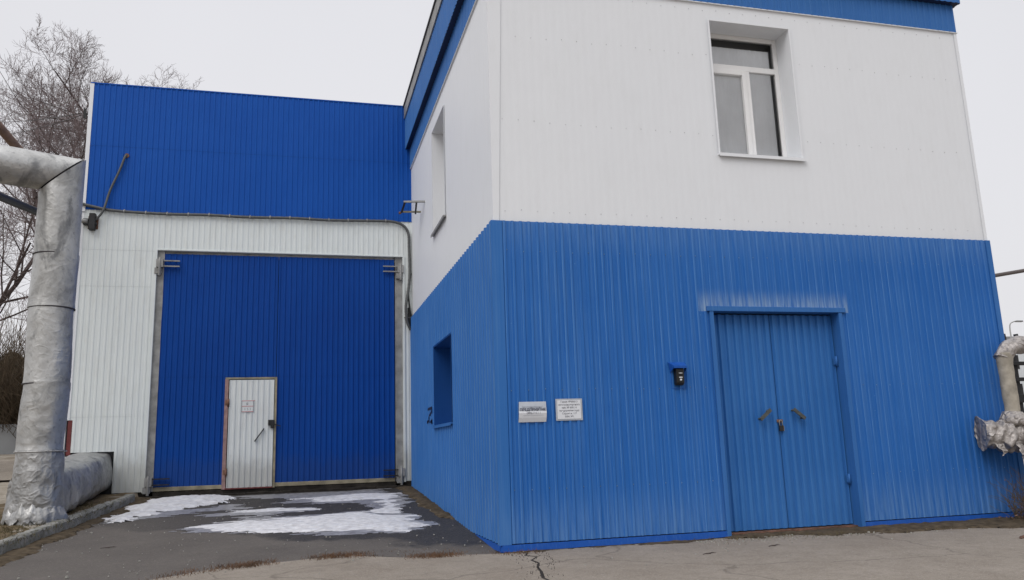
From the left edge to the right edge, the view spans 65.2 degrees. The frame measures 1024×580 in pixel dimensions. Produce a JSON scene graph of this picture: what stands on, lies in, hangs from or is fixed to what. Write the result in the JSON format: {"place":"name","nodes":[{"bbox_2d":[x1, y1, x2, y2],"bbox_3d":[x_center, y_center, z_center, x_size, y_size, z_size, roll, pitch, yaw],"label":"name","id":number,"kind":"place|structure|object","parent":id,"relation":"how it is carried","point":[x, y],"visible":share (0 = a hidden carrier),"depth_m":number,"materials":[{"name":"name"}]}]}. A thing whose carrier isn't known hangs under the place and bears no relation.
{"place":"outdoors","nodes":[
{"label":"outdoors","id":0,"kind":"place"},
{"bbox_2d":[0,461,13,479],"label":"dirt road","id":1,"kind":"structure","parent":0,"point":[6,470],"depth_m":24.19,"materials":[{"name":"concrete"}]},
{"bbox_2d":[0,454,1023,557],"bbox_3d":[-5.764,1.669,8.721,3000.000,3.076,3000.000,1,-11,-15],"label":"ground","id":2,"kind":"structure","parent":0,"point":[5,483],"depth_m":17.81,"materials":[{"name":"soil"}]},
{"bbox_2d":[0,187,22,328],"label":"bare tree","id":3,"kind":"object","parent":2,"relation":"on","point":[10,261],"visible":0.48,"depth_m":32.32,"materials":[{"name":"brown plant"}]},
{"bbox_2d":[0,535,24,554],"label":"kerb stone","id":4,"kind":"object","parent":2,"relation":"on","point":[10,547],"visible":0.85,"depth_m":10.59,"materials":[{"name":"concrete"}]},
{"bbox_2d":[0,293,27,437],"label":"undergrowth","id":5,"kind":"object","parent":2,"relation":"on","point":[11,391],"visible":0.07,"depth_m":37.70,"materials":[{"name":"brown plant"}]},
{"bbox_2d":[0,424,63,453],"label":"concrete fence","id":6,"kind":"object","parent":2,"relation":"on","point":[7,442],"visible":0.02,"depth_m":37.21,"materials":[{"name":"grey concrete"}]},
{"bbox_2d":[16,524,55,546],"bbox_3d":[-6.792,3.531,11.397,0.155,0.298,0.981,0,-11,-8],"label":"kerb stone","id":7,"kind":"object","parent":2,"relation":"on","point":[26,534],"visible":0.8,"depth_m":11.34,"materials":[{"name":"concrete"}]},
{"bbox_2d":[0,93,79,358],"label":"bare tree","id":8,"kind":"object","parent":2,"relation":"on","point":[6,293],"visible":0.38,"depth_m":22.74,"materials":[{"name":"brown plant"}]},
{"bbox_2d":[0,145,112,525],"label":"heating pipe","id":9,"kind":"object","parent":2,"relation":"on","point":[49,482],"visible":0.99,"depth_m":12.71,"materials":[{"name":"metal"}]},
{"bbox_2d":[46,514,80,532],"bbox_3d":[-6.923,3.662,12.368,0.169,0.305,0.977,0,-11,-8],"label":"kerb stone","id":10,"kind":"object","parent":2,"relation":"on","point":[75,522],"visible":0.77,"depth_m":12.31,"materials":[{"name":"concrete"}]},
{"bbox_2d":[0,492,134,539],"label":"verge","id":11,"kind":"structure","parent":2,"relation":"on","point":[97,498],"depth_m":14.26,"materials":[{"name":"brown soil"}]},
{"bbox_2d":[0,498,991,546],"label":"dead grass","id":12,"kind":"structure","parent":11,"relation":"on","point":[16,530],"depth_m":11.47,"materials":[{"name":"brown plant"}]},
{"bbox_2d":[72,507,100,522],"bbox_3d":[-7.088,3.797,13.331,0.161,0.305,0.968,0,-11,-11],"label":"kerb stone","id":13,"kind":"object","parent":2,"relation":"on","point":[88,516],"visible":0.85,"depth_m":13.35,"materials":[{"name":"concrete"}]},
{"bbox_2d":[0,14,187,291],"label":"bare tree","id":14,"kind":"object","parent":2,"relation":"on","point":[70,109],"visible":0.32,"depth_m":28.07,"materials":[{"name":"brown plant"}]},
{"bbox_2d":[1,64,200,247],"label":"bare tree","id":15,"kind":"object","parent":2,"relation":"on","point":[81,117],"visible":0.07,"depth_m":31.81,"materials":[{"name":"brown plant"}]},
{"bbox_2d":[94,500,121,514],"bbox_3d":[-7.240,3.932,14.297,0.161,0.305,0.986,-1,-11,-7],"label":"kerb stone","id":16,"kind":"object","parent":2,"relation":"on","point":[115,506],"visible":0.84,"depth_m":14.27,"materials":[{"name":"concrete"}]},
{"bbox_2d":[115,493,134,506],"bbox_3d":[-7.388,4.065,15.264,0.166,0.306,0.964,0,-11,-12],"label":"kerb stone","id":17,"kind":"object","parent":2,"relation":"on","point":[126,499],"visible":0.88,"depth_m":15.24,"materials":[{"name":"concrete"}]},
{"bbox_2d":[64,82,411,498],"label":"garage hall","id":18,"kind":"structure","parent":2,"relation":"on","point":[190,333],"depth_m":17.61,"materials":[{"name":"blue paint"}]},
{"bbox_2d":[0,121,23,148],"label":"steel pipe","id":19,"kind":"object","parent":18,"relation":"attached to","point":[6,135],"visible":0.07,"depth_m":15.19,"materials":[{"name":"metal"}]},
{"bbox_2d":[0,192,36,214],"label":"steel pipe","id":20,"kind":"object","parent":18,"relation":"attached to","point":[16,203],"visible":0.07,"depth_m":14.46,"materials":[{"name":"metal"}]},
{"bbox_2d":[0,95,87,133],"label":"overhead wires","id":21,"kind":"object","parent":18,"relation":"attached to","point":[85,113],"visible":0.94,"depth_m":18.80,"materials":[{"name":"black rubber"}]},
{"bbox_2d":[81,213,98,230],"bbox_3d":[-8.974,-1.448,16.990,0.320,0.360,0.147,1,-11,-15],"label":"floodlight","id":22,"kind":"object","parent":18,"relation":"attached to","point":[91,222],"visible":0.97,"depth_m":16.94,"materials":[{"name":"metal"}]},
{"bbox_2d":[95,153,128,219],"bbox_3d":[-8.659,-2.215,17.233,0.683,1.602,0.129,2,-12,-20],"label":"cable drop","id":23,"kind":"object","parent":18,"relation":"attached to","point":[126,155],"visible":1,"depth_m":17.24,"materials":[{"name":"metal"}]},
{"bbox_2d":[83,203,411,329],"bbox_3d":[-5.731,-0.471,17.667,7.045,2.721,0.128,1,-11,-15],"label":"cable conduit","id":24,"kind":"object","parent":18,"relation":"attached to","point":[407,300],"visible":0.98,"depth_m":18.11,"materials":[{"name":"metal"}]},
{"bbox_2d":[223,380,280,489],"bbox_3d":[-5.534,3.060,17.069,1.153,2.285,0.110,1,-11,-15],"label":"wicket door","id":25,"kind":"structure","parent":18,"relation":"in","point":[250,434],"depth_m":17.05,"materials":[{"name":"white paint"}]},
{"bbox_2d":[242,400,254,411],"bbox_3d":[-5.650,2.485,17.148,0.270,0.250,0.008,1,-11,-15],"label":"sign","id":26,"kind":"object","parent":25,"relation":"attached to","point":[247,405],"visible":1,"depth_m":17.14,"materials":[{"name":"white paper"}]},
{"bbox_2d":[404,308,410,325],"bbox_3d":[-2.406,0.613,18.365,0.155,0.420,0.056,1,-11,-15],"label":"junction box","id":27,"kind":"object","parent":18,"relation":"attached to","point":[409,318],"visible":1,"depth_m":18.35,"materials":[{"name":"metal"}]},
{"bbox_2d":[0,488,504,579],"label":"asphalt yard","id":28,"kind":"structure","parent":2,"relation":"on","point":[126,539],"depth_m":10.70,"materials":[{"name":"grey asphalt"}]},
{"bbox_2d":[0,499,148,566],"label":"kerb gutter dirt","id":29,"kind":"structure","parent":28,"relation":"on","point":[34,547],"depth_m":11.46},
{"bbox_2d":[135,497,152,500],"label":"pavement","id":30,"kind":"structure","parent":28,"relation":"on","point":[139,498],"depth_m":16.07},
{"bbox_2d":[102,488,438,535],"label":"snow","id":31,"kind":"structure","parent":28,"relation":"on","point":[347,521],"depth_m":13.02,"materials":[{"name":"white snow"}]},
{"bbox_2d":[396,486,454,519],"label":"dirt by side wall","id":32,"kind":"structure","parent":28,"relation":"on","point":[422,500],"depth_m":14.77,"materials":[{"name":"brown soil"}]},
{"bbox_2d":[152,527,1023,579],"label":"concrete apron","id":33,"kind":"object","parent":2,"relation":"on","point":[978,553],"visible":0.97,"depth_m":8.70,"materials":[{"name":"grey concrete"}]},
{"bbox_2d":[147,547,536,579],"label":"joint weeds","id":34,"kind":"object","parent":33,"relation":"on","point":[331,556],"visible":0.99,"depth_m":9.66,"materials":[{"name":"brown plant"}]},
{"bbox_2d":[17,493,1009,578],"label":"pebbles","id":35,"kind":"object","parent":33,"relation":"on","point":[482,546],"visible":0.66,"depth_m":10.39,"materials":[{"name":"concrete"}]},
{"bbox_2d":[511,551,563,579],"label":"apron crack","id":36,"kind":"object","parent":33,"relation":"on","point":[540,570],"visible":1,"depth_m":8.75,"materials":[{"name":"concrete"}]},
{"bbox_2d":[506,516,1023,552],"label":"dirt by front wall","id":37,"kind":"structure","parent":33,"relation":"on","point":[1002,522],"depth_m":10.79,"materials":[{"name":"soil"}]},
{"bbox_2d":[988,466,1023,520],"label":"dry shrub","id":38,"kind":"object","parent":33,"relation":"on","point":[1016,512],"visible":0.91,"depth_m":11.46,"materials":[{"name":"plant"}]},
{"bbox_2d":[403,0,1023,552],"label":"office building","id":39,"kind":"structure","parent":2,"relation":"on","point":[759,218],"depth_m":11.63,"materials":[{"name":"blue paint"}]},
{"bbox_2d":[399,200,424,213],"bbox_3d":[-2.134,-1.778,17.052,0.504,0.226,0.664,1,-11,-15],"label":"wall bracket","id":40,"kind":"object","parent":39,"relation":"attached to","point":[415,202],"depth_m":17.08,"materials":[{"name":"metal"}]},
{"bbox_2d":[431,105,445,236],"bbox_3d":[-1.211,-2.218,15.203,0.480,2.180,1.420,1,-11,-15],"label":"window","id":41,"kind":"structure","parent":39,"relation":"in","point":[438,132],"depth_m":15.81,"materials":[{"name":"white plastic"}]},
{"bbox_2d":[433,332,452,428],"bbox_3d":[-1.017,1.641,14.142,0.505,1.530,1.830,1,-11,-15],"label":"window","id":42,"kind":"structure","parent":39,"relation":"in","point":[442,351],"depth_m":14.94,"materials":[{"name":"blue metal"}]},
{"bbox_2d":[519,401,546,421],"bbox_3d":[0.266,1.563,10.271,0.377,0.260,0.048,1,-11,-15],"label":"paper notice","id":43,"kind":"object","parent":39,"relation":"attached to","point":[532,411],"visible":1,"depth_m":10.27,"materials":[{"name":"white paper"}]},
{"bbox_2d":[555,398,582,420],"bbox_3d":[0.745,1.556,10.421,0.366,0.280,0.008,1,-11,-15],"label":"paper notice","id":44,"kind":"object","parent":39,"relation":"attached to","point":[568,409],"visible":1,"depth_m":10.42,"materials":[{"name":"white paper"}]},
{"bbox_2d":[667,362,686,388],"bbox_3d":[2.261,1.154,10.859,0.250,0.360,0.112,1,-11,-15],"label":"door intercom","id":45,"kind":"object","parent":39,"relation":"attached to","point":[679,370],"depth_m":10.85,"materials":[{"name":"black plastic"}]},
{"bbox_2d":[714,314,787,530],"bbox_3d":[3.313,1.814,11.206,0.984,2.980,0.155,1,-11,-15],"label":"door leaf","id":46,"kind":"structure","parent":39,"relation":"in","point":[754,468],"depth_m":11.23,"materials":[{"name":"blue paint"}]},
{"bbox_2d":[707,18,806,160],"bbox_3d":[3.630,-2.990,12.497,1.580,2.360,0.715,1,-11,-15],"label":"window","id":47,"kind":"structure","parent":39,"relation":"in","point":[755,91],"depth_m":12.57,"materials":[{"name":"white plastic"}]},
{"bbox_2d":[779,420,783,430],"bbox_3d":[3.804,1.913,11.301,0.070,0.162,0.025,1,-11,-15],"label":"padlock","id":48,"kind":"object","parent":39,"relation":"hanging from","point":[781,427],"visible":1,"depth_m":11.29,"materials":[{"name":"metal"}]},
{"bbox_2d":[768,315,852,527],"bbox_3d":[4.300,1.832,11.465,1.034,2.980,0.155,1,-11,-15],"label":"door leaf","id":49,"kind":"structure","parent":39,"relation":"in","point":[816,477],"depth_m":11.47,"materials":[{"name":"blue paint"}]},
{"bbox_2d":[974,336,1023,458],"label":"wrapped pipe","id":50,"kind":"object","parent":39,"relation":"attached to","point":[1004,433],"visible":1,"depth_m":11.74,"materials":[{"name":"metal"}]},
{"bbox_2d":[995,269,1023,276],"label":"service pipe","id":51,"kind":"object","parent":39,"relation":"attached to","point":[1009,273],"visible":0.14,"depth_m":16.79,"materials":[{"name":"metal"}]},
{"bbox_2d":[1004,334,1023,412],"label":"steel rack","id":52,"kind":"object","parent":2,"relation":"on","point":[1018,380],"visible":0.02,"depth_m":13.14,"materials":[{"name":"metal"}]},
{"bbox_2d":[1009,320,1022,337],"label":"street lamp","id":53,"kind":"object","parent":2,"relation":"on","point":[1010,328],"visible":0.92,"depth_m":62.60,"materials":[{"name":"metal"}]},
{"bbox_2d":[0,0,1023,377],"label":"sky","id":54,"kind":"structure","parent":0,"point":[364,51],"materials":[{"name":"white"}]},
{"bbox_2d":[1006,336,1023,404],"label":"apartment building","id":55,"kind":"structure","parent":0,"point":[1019,357],"depth_m":86.84,"materials":[{"name":"concrete"}]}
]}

